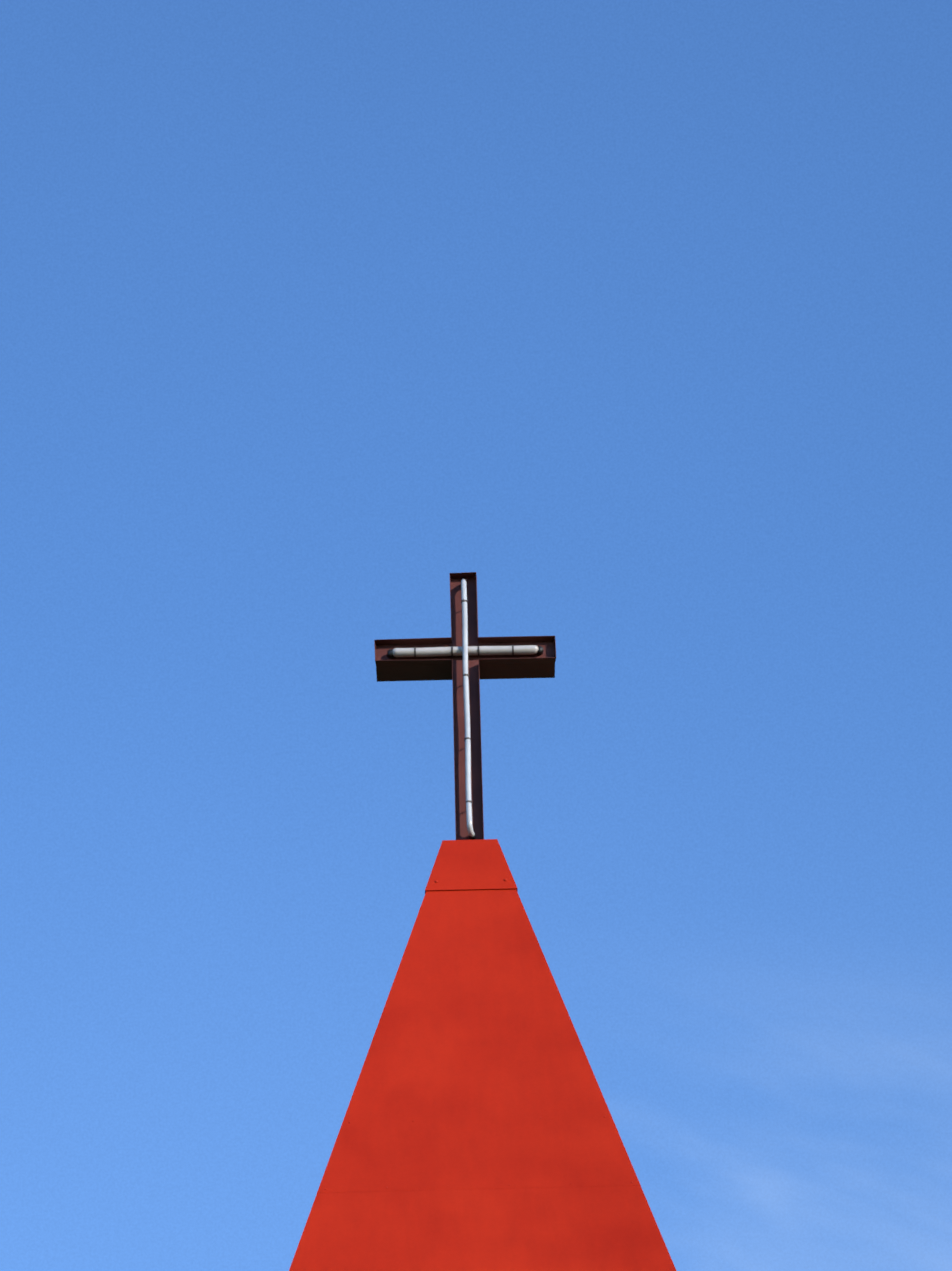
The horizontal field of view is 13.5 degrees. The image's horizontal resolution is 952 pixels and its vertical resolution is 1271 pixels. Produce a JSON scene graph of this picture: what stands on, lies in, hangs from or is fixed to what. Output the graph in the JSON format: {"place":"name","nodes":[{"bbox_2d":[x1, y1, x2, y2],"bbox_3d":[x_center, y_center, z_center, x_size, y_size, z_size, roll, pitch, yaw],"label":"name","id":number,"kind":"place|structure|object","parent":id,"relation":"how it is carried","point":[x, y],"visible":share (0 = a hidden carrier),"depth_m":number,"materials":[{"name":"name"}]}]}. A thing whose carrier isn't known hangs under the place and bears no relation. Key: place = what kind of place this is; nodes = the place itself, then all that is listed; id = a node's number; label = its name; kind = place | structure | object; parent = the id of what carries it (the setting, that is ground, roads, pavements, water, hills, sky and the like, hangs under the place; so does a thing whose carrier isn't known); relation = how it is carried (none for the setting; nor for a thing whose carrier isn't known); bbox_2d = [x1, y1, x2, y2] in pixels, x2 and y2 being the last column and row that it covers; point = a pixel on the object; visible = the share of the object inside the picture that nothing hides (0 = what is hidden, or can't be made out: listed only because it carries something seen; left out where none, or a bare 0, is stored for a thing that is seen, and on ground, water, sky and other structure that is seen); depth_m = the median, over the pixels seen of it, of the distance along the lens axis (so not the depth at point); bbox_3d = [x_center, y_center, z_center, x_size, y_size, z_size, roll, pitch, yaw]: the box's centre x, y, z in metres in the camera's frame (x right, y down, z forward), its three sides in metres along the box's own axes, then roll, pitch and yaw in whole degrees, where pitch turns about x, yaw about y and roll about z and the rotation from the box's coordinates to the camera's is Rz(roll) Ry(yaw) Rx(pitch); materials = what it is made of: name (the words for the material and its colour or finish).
{"place":"outdoors","nodes":[
{"label":"outdoors","id":0,"kind":"place"},
{"bbox_2d":[0,0,951,1270],"label":"sky","id":1,"kind":"structure","parent":0,"point":[630,319],"materials":[{"name":"blue"}]},
{"bbox_3d":[0.145,7.471,12.742,2.563,7.200,2.563,-1,-37,0],"label":"church tower","id":2,"kind":"object","parent":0,"visible":0},
{"bbox_2d":[289,889,675,1270],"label":"steeple","id":3,"kind":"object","parent":2,"relation":"on","point":[475,1023],"depth_m":16.12,"materials":[{"name":"red paint"}]},
{"bbox_2d":[425,839,517,892],"bbox_3d":[-0.022,1.087,17.516,0.399,0.310,0.399,-1,-37,0],"label":"steeple cap","id":4,"kind":"object","parent":3,"relation":"on","point":[481,864],"visible":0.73,"depth_m":17.37,"materials":[{"name":"red metal"}]},
{"bbox_2d":[374,572,555,839],"bbox_3d":[-0.042,0.372,18.052,0.823,1.537,0.159,-1,-37,0],"label":"cross","id":5,"kind":"object","parent":4,"relation":"on","point":[451,668],"visible":0.83,"depth_m":18.20,"materials":[{"name":"brown paint"}]},
{"bbox_2d":[414,600,513,802],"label":"tube clips","id":6,"kind":"object","parent":5,"relation":"attached to","point":[464,674],"visible":0.67,"depth_m":18.18,"materials":[{"name":"grey metal"}]},
{"bbox_2d":[387,646,542,839],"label":"tube end caps","id":7,"kind":"object","parent":5,"relation":"attached to","point":[390,653],"visible":0.62,"depth_m":18.20,"materials":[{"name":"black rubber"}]},
{"bbox_2d":[392,645,538,656],"bbox_3d":[-0.049,0.071,18.202,0.667,0.045,0.043,-1,-37,0],"label":"horizontal light tube","id":8,"kind":"object","parent":5,"relation":"attached to","point":[472,650],"visible":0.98,"depth_m":18.18,"materials":[{"name":"white glass"}]},
{"bbox_2d":[461,579,474,836],"bbox_3d":[-0.038,0.309,18.010,0.037,1.417,0.076,-1,-37,0],"label":"vertical light tube","id":9,"kind":"object","parent":5,"relation":"attached to","point":[470,830],"visible":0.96,"depth_m":17.95,"materials":[{"name":"white glass"}]}
]}

